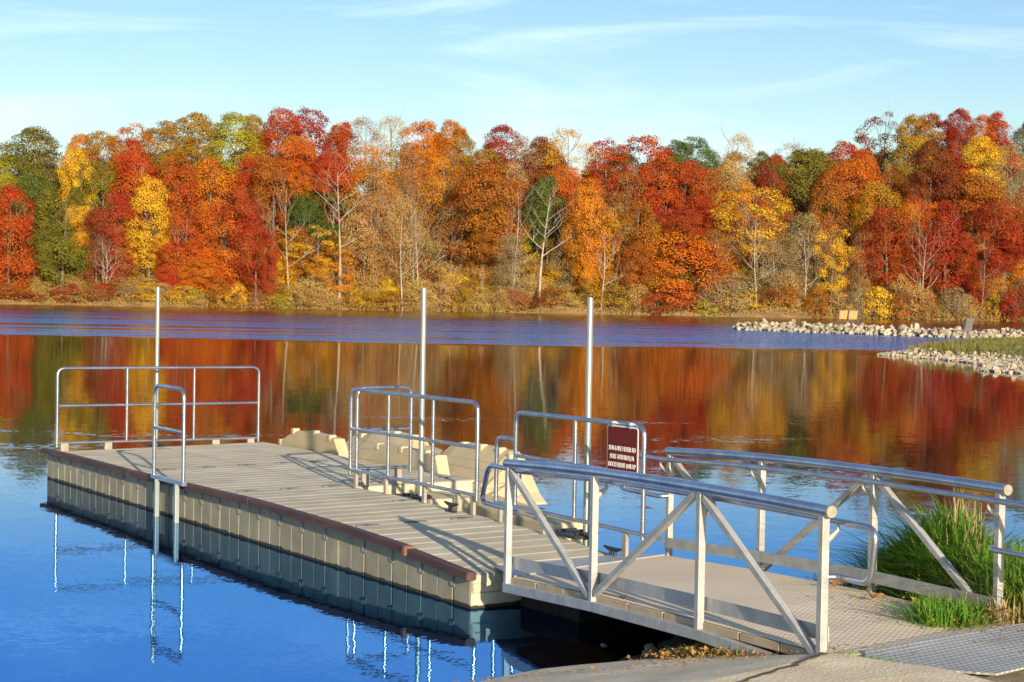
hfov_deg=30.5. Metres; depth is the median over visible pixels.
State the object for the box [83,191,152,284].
autumn tree
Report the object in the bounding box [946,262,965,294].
bush
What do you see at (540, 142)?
autumn tree
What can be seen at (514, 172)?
autumn tree
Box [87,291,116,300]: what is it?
bush
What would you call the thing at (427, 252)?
autumn tree
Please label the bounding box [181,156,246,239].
autumn tree
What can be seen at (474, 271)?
bush
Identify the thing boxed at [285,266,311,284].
bush
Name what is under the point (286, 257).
bare tree
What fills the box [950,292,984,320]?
bush
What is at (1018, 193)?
autumn tree
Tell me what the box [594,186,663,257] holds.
autumn tree
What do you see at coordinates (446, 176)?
autumn tree
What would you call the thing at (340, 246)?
bare tree
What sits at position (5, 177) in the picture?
autumn tree
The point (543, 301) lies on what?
bush
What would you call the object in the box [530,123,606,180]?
autumn tree
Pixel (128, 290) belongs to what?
bush
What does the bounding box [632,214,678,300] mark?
autumn tree
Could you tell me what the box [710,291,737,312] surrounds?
bush
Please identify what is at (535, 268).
bush
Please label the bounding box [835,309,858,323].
twin board sign
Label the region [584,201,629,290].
autumn tree
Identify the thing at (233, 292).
bush
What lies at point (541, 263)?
bare tree
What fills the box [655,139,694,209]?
autumn tree
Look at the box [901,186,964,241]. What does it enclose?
autumn tree
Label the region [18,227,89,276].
autumn tree
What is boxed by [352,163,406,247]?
autumn tree
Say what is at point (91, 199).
autumn tree
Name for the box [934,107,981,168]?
autumn tree
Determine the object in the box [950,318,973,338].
park bench
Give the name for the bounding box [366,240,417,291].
autumn tree
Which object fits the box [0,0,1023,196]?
sky
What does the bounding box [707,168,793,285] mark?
autumn tree
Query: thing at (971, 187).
autumn tree
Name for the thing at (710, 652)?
leaf litter
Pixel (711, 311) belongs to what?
bush
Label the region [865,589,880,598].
fallen leaf
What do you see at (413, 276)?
autumn tree
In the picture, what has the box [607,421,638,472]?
dock sign
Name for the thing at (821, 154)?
autumn tree
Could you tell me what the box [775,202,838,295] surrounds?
autumn tree
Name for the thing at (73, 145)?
autumn tree
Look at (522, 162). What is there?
autumn tree
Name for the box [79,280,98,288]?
bush
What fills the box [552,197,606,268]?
autumn tree
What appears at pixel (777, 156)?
autumn tree
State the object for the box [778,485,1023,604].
grass tussock
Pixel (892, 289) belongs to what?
autumn tree
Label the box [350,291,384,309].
bush
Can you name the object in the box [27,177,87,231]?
autumn tree
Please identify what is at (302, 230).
autumn tree
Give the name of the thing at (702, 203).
autumn tree
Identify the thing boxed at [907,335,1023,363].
spit grass
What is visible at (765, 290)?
bush
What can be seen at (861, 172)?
autumn tree
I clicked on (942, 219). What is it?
autumn tree
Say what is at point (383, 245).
autumn tree
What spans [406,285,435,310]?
bush
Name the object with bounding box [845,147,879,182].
autumn tree
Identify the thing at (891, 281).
bush
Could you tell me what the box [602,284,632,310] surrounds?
bush
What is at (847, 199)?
autumn tree
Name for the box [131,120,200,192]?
autumn tree
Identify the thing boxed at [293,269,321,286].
bush
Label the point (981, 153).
autumn tree
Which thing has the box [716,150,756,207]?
autumn tree
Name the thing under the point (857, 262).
autumn tree
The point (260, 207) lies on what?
autumn tree
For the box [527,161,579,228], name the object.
autumn tree
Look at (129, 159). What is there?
autumn tree
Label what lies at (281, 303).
bush
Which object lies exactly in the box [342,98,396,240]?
autumn tree
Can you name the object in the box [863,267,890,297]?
bush
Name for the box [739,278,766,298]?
bush
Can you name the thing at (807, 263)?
bare tree
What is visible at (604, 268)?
bare tree
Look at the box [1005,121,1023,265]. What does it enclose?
autumn tree
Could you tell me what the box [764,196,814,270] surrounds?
autumn tree
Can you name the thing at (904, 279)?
bush
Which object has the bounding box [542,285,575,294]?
bush
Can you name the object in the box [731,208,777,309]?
bare tree
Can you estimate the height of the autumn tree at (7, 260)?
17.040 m
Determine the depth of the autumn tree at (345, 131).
284.47 m
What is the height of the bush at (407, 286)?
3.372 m
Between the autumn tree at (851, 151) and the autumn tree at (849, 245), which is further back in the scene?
the autumn tree at (851, 151)
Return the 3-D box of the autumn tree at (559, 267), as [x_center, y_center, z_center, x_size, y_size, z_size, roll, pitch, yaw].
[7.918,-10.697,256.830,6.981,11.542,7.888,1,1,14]
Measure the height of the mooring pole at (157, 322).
4.008 m
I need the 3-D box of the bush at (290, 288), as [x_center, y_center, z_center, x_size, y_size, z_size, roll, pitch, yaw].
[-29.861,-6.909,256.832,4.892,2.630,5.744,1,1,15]
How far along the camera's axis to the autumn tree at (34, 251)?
257.26 m
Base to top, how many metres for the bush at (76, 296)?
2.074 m
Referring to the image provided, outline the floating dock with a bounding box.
[40,366,662,622]
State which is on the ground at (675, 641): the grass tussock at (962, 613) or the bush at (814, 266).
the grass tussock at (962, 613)
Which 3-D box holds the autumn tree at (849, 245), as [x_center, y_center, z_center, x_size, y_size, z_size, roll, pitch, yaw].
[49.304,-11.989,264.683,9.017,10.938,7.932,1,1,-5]
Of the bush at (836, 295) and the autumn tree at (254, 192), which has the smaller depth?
the bush at (836, 295)
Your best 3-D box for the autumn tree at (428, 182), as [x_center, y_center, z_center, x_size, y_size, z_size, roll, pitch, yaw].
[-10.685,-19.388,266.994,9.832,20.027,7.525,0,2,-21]
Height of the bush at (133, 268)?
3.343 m
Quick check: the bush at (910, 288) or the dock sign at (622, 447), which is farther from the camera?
the bush at (910, 288)
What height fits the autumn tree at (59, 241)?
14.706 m
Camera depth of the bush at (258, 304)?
252.25 m
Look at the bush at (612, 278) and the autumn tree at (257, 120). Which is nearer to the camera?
the bush at (612, 278)
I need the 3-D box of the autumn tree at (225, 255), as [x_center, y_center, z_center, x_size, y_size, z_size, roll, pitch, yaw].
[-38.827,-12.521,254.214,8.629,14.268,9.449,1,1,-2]
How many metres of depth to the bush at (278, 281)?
258.29 m
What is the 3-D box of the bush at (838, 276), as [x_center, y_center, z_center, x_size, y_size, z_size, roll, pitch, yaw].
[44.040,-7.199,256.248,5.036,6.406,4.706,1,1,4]
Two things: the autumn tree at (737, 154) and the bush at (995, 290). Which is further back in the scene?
the autumn tree at (737, 154)
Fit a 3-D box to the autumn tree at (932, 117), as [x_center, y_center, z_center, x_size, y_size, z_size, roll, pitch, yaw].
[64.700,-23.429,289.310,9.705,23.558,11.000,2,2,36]
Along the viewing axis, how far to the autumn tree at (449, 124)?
282.55 m
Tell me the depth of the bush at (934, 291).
256.21 m
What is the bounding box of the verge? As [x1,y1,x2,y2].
[963,669,1023,681]
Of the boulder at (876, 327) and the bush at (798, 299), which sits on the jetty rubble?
the boulder at (876, 327)
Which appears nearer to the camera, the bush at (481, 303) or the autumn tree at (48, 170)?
the bush at (481, 303)
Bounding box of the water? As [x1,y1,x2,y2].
[0,304,1023,681]
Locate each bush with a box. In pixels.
[0,281,35,299]
[6,291,46,300]
[23,274,40,288]
[33,281,57,289]
[37,287,69,297]
[48,284,94,302]
[50,287,88,300]
[62,276,89,293]
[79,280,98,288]
[79,286,114,300]
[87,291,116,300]
[89,280,117,300]
[108,279,137,287]
[113,286,152,296]
[122,260,145,277]
[124,291,169,300]
[128,263,159,277]
[128,281,161,290]
[142,273,170,287]
[150,282,176,299]
[163,283,196,302]
[166,287,205,303]
[184,290,213,305]
[204,279,241,307]
[206,275,233,293]
[216,282,248,307]
[225,271,252,299]
[244,286,266,301]
[246,289,273,307]
[249,277,286,304]
[264,271,292,287]
[265,286,297,308]
[272,294,293,308]
[277,282,311,307]
[277,285,306,296]
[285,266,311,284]
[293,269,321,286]
[297,272,337,300]
[301,285,337,308]
[319,274,342,292]
[320,293,346,308]
[334,257,362,283]
[339,296,359,306]
[343,278,370,296]
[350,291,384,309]
[353,290,371,307]
[356,261,384,281]
[357,270,387,297]
[371,291,406,308]
[377,254,398,285]
[377,278,400,301]
[388,291,420,310]
[394,260,424,291]
[399,282,427,302]
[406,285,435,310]
[408,256,439,284]
[419,278,437,296]
[427,280,459,310]
[432,277,463,303]
[435,259,461,291]
[443,285,475,311]
[452,265,472,289]
[454,282,477,302]
[460,278,493,302]
[463,261,496,291]
[463,286,494,311]
[484,264,513,289]
[484,269,520,299]
[489,285,513,312]
[498,286,536,310]
[510,278,547,299]
[516,260,536,287]
[519,297,555,307]
[521,259,548,280]
[523,271,552,299]
[533,285,568,304]
[542,256,565,284]
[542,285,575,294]
[548,292,584,306]
[571,272,612,296]
[575,283,609,305]
[597,273,626,297]
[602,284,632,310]
[605,269,632,288]
[619,282,659,313]
[629,278,699,311]
[631,287,677,314]
[637,277,668,300]
[649,297,675,314]
[664,290,700,310]
[670,258,697,288]
[670,272,699,301]
[690,272,708,293]
[692,298,718,314]
[694,271,737,309]
[708,264,745,280]
[709,267,760,316]
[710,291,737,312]
[721,290,761,311]
[734,268,753,282]
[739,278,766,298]
[752,286,780,306]
[757,270,779,292]
[758,286,802,308]
[772,256,801,287]
[775,265,807,300]
[783,291,807,308]
[789,268,817,298]
[797,260,816,286]
[803,286,829,317]
[807,281,829,305]
[809,260,829,289]
[817,292,858,313]
[824,273,851,306]
[830,263,853,291]
[840,260,867,293]
[843,276,872,318]
[847,283,896,318]
[848,279,874,312]
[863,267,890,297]
[867,284,892,307]
[880,264,900,293]
[885,290,913,319]
[887,272,915,310]
[892,283,934,318]
[899,288,921,308]
[914,286,942,319]
[921,281,943,305]
[922,269,955,290]
[933,287,974,317]
[936,279,960,312]
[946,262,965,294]
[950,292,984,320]
[958,266,999,295]
[962,280,988,309]
[969,279,998,308]
[979,290,1003,319]
[993,284,1018,312]
[998,270,1023,295]
[998,283,1023,321]
[1006,280,1023,321]
[1009,277,1023,306]
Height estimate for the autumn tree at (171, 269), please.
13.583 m
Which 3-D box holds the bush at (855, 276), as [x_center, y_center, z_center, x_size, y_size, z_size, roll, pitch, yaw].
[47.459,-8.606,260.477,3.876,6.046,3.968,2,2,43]
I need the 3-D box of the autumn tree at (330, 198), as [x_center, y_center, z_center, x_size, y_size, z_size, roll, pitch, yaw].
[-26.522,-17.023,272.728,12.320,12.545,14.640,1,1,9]
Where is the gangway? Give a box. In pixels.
[480,447,1023,656]
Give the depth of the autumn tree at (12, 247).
258.50 m
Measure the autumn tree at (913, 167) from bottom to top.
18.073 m
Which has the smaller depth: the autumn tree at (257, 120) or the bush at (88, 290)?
the bush at (88, 290)
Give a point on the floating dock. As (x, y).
(356, 515)
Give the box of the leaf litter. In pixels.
[453,591,1023,681]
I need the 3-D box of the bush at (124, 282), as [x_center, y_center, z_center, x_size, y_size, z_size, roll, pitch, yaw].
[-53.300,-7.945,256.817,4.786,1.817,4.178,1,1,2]
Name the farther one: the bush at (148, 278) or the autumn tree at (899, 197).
the autumn tree at (899, 197)
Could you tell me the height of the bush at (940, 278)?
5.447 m
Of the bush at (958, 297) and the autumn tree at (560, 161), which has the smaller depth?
the bush at (958, 297)
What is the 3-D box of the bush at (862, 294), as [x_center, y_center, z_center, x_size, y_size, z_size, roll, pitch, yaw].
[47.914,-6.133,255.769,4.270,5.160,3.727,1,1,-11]
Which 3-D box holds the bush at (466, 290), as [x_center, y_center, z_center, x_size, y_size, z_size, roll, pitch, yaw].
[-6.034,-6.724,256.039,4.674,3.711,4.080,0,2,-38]
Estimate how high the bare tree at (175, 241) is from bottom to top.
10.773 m
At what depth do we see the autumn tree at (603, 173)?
286.15 m
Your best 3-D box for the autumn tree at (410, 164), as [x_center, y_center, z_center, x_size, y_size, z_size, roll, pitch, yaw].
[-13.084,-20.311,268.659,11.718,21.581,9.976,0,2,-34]
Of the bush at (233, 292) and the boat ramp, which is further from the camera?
the bush at (233, 292)
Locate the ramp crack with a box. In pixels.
[736,652,826,681]
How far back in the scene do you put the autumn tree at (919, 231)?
254.37 m
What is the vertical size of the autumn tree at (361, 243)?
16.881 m
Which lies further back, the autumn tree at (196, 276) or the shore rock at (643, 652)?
the autumn tree at (196, 276)
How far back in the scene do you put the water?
33.19 m
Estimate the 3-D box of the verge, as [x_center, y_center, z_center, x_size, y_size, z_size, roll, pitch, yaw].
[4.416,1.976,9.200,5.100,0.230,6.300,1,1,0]
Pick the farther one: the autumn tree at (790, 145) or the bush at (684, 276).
the autumn tree at (790, 145)
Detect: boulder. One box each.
[835,325,842,330]
[850,323,856,328]
[873,325,879,330]
[913,323,919,328]
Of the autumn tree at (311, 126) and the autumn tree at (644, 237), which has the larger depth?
the autumn tree at (311, 126)
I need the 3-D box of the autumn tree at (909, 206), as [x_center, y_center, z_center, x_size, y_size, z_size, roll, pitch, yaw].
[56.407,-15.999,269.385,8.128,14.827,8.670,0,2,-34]
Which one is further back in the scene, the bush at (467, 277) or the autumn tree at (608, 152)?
the autumn tree at (608, 152)
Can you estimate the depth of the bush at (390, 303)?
252.19 m
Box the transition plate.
[865,623,1023,675]
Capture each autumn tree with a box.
[0,124,77,195]
[0,152,43,210]
[0,153,28,185]
[0,170,68,257]
[0,182,38,299]
[0,186,63,246]
[2,231,20,270]
[3,235,35,277]
[12,150,57,183]
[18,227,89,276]
[19,199,57,287]
[25,182,96,288]
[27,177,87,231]
[47,184,133,257]
[54,133,102,191]
[54,147,98,242]
[64,159,131,257]
[66,206,100,278]
[68,151,116,205]
[73,195,131,282]
[74,129,132,199]
[75,218,137,298]
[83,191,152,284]
[102,136,168,230]
[104,122,160,194]
[118,184,153,260]
[122,172,177,281]
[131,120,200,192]
[140,153,205,242]
[149,202,207,291]
[155,112,229,197]
[155,164,204,243]
[172,230,233,293]
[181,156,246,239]
[195,199,257,299]
[201,111,275,194]
[202,164,232,223]
[205,196,232,237]
[211,152,275,214]
[215,186,281,306]
[225,171,290,253]
[227,152,272,237]
[237,113,277,187]
[240,243,298,296]
[248,155,300,256]
[252,106,306,249]
[266,185,324,260]
[269,225,319,281]
[273,131,339,233]
[278,216,344,292]
[280,193,340,259]
[286,183,365,246]
[288,105,331,180]
[291,192,363,264]
[306,237,362,283]
[306,240,357,299]
[309,123,359,255]
[312,190,388,265]
[327,120,367,189]
[330,196,390,299]
[339,126,402,259]
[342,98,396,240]
[342,241,369,281]
[348,172,425,294]
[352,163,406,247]
[357,173,431,262]
[361,103,410,189]
[363,149,422,225]
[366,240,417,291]
[376,188,437,258]
[381,177,446,300]
[386,138,445,262]
[390,231,448,277]
[394,119,446,202]
[401,162,450,267]
[402,138,463,265]
[413,173,473,263]
[419,199,473,295]
[424,119,469,251]
[426,247,475,281]
[433,160,533,293]
[438,164,498,270]
[439,129,477,201]
[443,156,498,207]
[448,229,496,283]
[454,147,515,199]
[478,158,516,215]
[480,124,528,186]
[488,224,536,306]
[489,190,544,264]
[491,222,540,283]
[492,156,529,263]
[496,135,545,257]
[504,157,536,218]
[514,199,556,268]
[515,175,572,272]
[518,135,558,251]
[526,231,570,285]
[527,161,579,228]
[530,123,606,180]
[530,141,571,186]
[536,173,599,266]
[539,164,591,265]
[543,227,588,293]
[552,186,625,258]
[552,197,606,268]
[554,177,624,252]
[557,168,608,210]
[557,183,622,295]
[565,232,630,279]
[582,133,630,201]
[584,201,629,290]
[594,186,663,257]
[596,153,654,229]
[596,162,649,245]
[606,151,643,226]
[607,199,669,300]
[610,132,676,206]
[611,236,665,285]
[616,151,690,228]
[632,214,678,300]
[635,226,743,312]
[652,208,704,289]
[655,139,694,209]
[661,159,722,236]
[664,136,722,199]
[674,166,734,254]
[676,235,720,283]
[689,217,741,297]
[701,147,750,242]
[705,236,753,283]
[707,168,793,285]
[708,183,745,264]
[709,152,729,184]
[710,116,761,259]
[711,180,774,273]
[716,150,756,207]
[730,193,791,269]
[747,151,775,194]
[747,236,783,278]
[750,157,777,235]
[750,235,813,299]
[751,155,796,243]
[756,154,790,201]
[758,227,812,279]
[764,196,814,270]
[766,147,846,259]
[771,134,811,196]
[774,158,826,205]
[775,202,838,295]
[777,148,839,196]
[783,187,849,273]
[786,235,844,286]
[796,168,859,266]
[798,168,876,272]
[811,224,857,311]
[824,139,866,179]
[825,156,897,275]
[831,226,884,311]
[833,218,887,278]
[840,180,904,268]
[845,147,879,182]
[851,206,913,292]
[851,230,904,299]
[853,95,917,183]
[874,146,911,192]
[876,160,915,215]
[882,113,942,210]
[886,183,931,256]
[886,246,933,306]
[890,180,932,270]
[892,157,937,197]
[893,189,937,299]
[893,216,931,265]
[899,138,967,254]
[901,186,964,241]
[903,111,960,184]
[910,198,983,305]
[924,155,985,274]
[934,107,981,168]
[942,231,999,281]
[945,171,1015,257]
[948,134,1011,233]
[955,220,1008,317]
[963,114,1001,171]
[966,186,1023,260]
[966,197,1023,298]
[974,125,1023,277]
[978,111,1023,183]
[978,248,1023,302]
[994,163,1023,206]
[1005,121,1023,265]
[1009,185,1023,270]
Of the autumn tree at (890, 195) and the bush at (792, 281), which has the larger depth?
the autumn tree at (890, 195)
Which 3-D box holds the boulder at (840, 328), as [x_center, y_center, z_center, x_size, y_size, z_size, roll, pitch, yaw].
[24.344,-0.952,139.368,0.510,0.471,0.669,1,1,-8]
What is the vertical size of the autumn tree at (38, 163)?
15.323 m
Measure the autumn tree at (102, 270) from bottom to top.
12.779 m
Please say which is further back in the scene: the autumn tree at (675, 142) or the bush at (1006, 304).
the autumn tree at (675, 142)
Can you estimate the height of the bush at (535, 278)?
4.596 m
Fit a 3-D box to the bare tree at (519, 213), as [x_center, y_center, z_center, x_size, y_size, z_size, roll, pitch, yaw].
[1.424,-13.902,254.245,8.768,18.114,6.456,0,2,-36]
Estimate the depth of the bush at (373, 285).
255.77 m
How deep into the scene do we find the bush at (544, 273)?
258.67 m
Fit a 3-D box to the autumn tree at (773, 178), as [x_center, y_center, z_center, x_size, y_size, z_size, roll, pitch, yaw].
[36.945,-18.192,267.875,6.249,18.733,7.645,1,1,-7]
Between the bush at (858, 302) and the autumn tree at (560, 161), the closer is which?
the bush at (858, 302)
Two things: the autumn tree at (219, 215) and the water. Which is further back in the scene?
the autumn tree at (219, 215)
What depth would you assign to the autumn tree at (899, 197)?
276.21 m
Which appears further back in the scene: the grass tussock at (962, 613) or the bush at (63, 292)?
the bush at (63, 292)
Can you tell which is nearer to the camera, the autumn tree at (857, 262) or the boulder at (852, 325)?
the boulder at (852, 325)
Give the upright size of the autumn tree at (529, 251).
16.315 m
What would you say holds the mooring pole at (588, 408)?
in the water
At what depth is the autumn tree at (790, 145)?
286.97 m
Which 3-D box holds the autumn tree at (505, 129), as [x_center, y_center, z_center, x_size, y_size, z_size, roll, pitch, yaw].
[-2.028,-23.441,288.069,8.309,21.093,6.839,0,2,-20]
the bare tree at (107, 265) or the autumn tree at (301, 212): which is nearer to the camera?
the bare tree at (107, 265)
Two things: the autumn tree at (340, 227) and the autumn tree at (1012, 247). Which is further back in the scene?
the autumn tree at (340, 227)
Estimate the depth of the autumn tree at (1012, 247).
254.77 m
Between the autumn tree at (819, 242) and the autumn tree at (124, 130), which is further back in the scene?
the autumn tree at (124, 130)
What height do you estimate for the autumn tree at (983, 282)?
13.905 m
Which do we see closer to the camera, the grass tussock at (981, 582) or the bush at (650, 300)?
the grass tussock at (981, 582)
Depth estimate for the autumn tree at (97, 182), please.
266.50 m
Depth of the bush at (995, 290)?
254.69 m
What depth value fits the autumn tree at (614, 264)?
257.34 m
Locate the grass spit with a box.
[899,342,1023,370]
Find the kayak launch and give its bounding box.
[278,428,582,544]
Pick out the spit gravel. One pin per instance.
(989, 357)
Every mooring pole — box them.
[155,287,159,445]
[418,288,426,495]
[583,298,593,546]
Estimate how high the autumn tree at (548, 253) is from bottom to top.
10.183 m
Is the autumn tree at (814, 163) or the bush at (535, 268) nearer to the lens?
the bush at (535, 268)
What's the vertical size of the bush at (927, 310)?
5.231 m
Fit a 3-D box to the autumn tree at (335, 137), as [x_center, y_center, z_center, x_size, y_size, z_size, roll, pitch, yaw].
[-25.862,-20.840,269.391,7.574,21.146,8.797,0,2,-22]
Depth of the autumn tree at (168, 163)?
267.26 m
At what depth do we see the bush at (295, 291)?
252.94 m
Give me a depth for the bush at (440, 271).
258.52 m
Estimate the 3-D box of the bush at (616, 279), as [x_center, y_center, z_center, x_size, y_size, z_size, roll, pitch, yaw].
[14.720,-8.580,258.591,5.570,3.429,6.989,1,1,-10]
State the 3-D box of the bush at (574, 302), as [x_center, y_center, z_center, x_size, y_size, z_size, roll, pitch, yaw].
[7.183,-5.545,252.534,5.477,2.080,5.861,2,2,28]
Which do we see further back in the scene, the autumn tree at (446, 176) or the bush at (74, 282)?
the autumn tree at (446, 176)
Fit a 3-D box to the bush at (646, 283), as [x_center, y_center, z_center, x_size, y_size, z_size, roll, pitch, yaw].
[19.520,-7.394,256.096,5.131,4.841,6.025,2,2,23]
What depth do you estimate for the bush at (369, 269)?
258.75 m
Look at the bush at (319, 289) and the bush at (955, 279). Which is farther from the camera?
the bush at (955, 279)
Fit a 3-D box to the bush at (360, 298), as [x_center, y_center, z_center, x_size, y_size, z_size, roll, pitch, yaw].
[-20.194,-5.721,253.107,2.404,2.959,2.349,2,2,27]
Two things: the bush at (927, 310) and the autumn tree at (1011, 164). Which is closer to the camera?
the bush at (927, 310)
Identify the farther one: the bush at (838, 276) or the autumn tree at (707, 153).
the autumn tree at (707, 153)
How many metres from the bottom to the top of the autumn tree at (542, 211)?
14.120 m
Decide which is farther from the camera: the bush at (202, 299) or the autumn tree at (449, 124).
the autumn tree at (449, 124)
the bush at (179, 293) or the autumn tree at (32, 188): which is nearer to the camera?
the bush at (179, 293)
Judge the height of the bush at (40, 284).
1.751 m
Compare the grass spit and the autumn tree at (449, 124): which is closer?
the grass spit
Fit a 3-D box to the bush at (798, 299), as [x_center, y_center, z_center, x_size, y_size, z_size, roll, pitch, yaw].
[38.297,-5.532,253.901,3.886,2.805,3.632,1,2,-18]
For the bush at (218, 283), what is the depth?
254.23 m
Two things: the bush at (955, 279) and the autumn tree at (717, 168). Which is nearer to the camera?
the bush at (955, 279)
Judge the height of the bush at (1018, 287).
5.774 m
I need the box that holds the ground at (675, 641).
[616,635,704,661]
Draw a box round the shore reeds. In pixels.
[0,255,1023,321]
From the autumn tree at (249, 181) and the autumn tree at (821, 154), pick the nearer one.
the autumn tree at (249, 181)
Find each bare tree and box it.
[94,242,119,301]
[157,216,185,286]
[251,160,334,301]
[302,143,380,305]
[378,191,424,310]
[388,183,448,305]
[495,186,556,286]
[513,176,580,304]
[592,228,626,308]
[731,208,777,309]
[794,224,831,309]
[903,225,947,313]
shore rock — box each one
[639,650,650,659]
[644,643,658,653]
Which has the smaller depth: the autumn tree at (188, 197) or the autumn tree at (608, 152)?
the autumn tree at (188, 197)
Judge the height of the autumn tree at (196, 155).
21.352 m
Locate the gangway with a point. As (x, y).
(699, 598)
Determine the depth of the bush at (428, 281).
256.09 m
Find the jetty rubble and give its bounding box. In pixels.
[732,321,1023,337]
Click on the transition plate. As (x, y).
(970, 653)
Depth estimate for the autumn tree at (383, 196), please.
269.97 m
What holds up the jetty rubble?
in the water
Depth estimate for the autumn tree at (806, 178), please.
286.89 m
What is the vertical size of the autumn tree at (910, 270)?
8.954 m
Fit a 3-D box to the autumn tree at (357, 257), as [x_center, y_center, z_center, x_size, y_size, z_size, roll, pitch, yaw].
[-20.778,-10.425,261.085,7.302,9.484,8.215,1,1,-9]
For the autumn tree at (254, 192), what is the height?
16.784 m
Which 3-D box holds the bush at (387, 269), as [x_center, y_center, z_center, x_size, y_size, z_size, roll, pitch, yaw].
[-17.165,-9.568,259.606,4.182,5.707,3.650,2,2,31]
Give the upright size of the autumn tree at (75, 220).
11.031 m
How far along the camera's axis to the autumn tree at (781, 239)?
259.51 m
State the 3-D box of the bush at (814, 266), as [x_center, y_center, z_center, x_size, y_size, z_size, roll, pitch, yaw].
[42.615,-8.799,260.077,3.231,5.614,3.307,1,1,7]
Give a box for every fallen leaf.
[830,580,844,585]
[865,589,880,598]
[985,604,1006,616]
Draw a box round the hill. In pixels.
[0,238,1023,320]
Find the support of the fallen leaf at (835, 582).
on the gangway
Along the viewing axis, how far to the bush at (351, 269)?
259.01 m
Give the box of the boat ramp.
[480,653,992,681]
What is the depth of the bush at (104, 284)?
252.28 m
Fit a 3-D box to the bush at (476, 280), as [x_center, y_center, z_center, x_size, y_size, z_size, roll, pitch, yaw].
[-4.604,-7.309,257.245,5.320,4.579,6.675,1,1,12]
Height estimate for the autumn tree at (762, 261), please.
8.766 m
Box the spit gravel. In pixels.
[877,348,1023,373]
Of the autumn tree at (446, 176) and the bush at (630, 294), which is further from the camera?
the autumn tree at (446, 176)
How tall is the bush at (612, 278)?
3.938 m
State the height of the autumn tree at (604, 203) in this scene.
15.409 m
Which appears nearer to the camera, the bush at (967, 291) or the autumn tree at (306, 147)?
the bush at (967, 291)
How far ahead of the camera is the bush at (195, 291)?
251.91 m
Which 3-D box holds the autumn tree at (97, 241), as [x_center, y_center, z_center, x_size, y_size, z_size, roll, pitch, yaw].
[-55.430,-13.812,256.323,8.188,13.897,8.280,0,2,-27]
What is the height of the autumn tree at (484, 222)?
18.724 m
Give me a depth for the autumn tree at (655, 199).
267.68 m
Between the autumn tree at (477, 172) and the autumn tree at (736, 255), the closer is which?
the autumn tree at (736, 255)
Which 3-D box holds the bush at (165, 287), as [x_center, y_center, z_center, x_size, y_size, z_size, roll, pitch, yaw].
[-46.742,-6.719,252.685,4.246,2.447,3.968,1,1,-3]
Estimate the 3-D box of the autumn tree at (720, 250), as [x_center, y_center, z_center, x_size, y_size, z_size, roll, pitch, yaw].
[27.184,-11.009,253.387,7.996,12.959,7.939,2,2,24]
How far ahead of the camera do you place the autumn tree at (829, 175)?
265.74 m
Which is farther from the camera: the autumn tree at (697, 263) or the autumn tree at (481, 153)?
the autumn tree at (481, 153)
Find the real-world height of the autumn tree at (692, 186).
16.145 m
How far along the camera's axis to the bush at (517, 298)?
251.29 m
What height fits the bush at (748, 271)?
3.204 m
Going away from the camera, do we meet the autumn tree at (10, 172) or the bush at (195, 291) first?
the bush at (195, 291)
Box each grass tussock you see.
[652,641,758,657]
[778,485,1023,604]
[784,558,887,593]
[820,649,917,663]
[840,532,1023,625]
[853,586,1023,630]
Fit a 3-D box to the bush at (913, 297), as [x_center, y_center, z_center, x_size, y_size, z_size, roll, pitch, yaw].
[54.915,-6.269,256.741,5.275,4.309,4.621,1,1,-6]
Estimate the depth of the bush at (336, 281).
255.35 m
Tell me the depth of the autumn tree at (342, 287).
253.18 m
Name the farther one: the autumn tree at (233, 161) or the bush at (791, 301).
the autumn tree at (233, 161)
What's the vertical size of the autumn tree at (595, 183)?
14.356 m
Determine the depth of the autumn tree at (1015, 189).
285.59 m
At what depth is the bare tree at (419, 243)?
253.98 m
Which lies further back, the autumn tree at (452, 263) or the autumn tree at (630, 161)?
the autumn tree at (630, 161)
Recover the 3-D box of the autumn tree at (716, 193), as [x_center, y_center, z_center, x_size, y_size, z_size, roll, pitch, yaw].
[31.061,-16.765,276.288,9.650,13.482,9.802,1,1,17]
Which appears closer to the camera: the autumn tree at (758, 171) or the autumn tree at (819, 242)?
the autumn tree at (819, 242)
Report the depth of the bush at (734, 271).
259.82 m
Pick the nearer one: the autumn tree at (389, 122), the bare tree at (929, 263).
the bare tree at (929, 263)

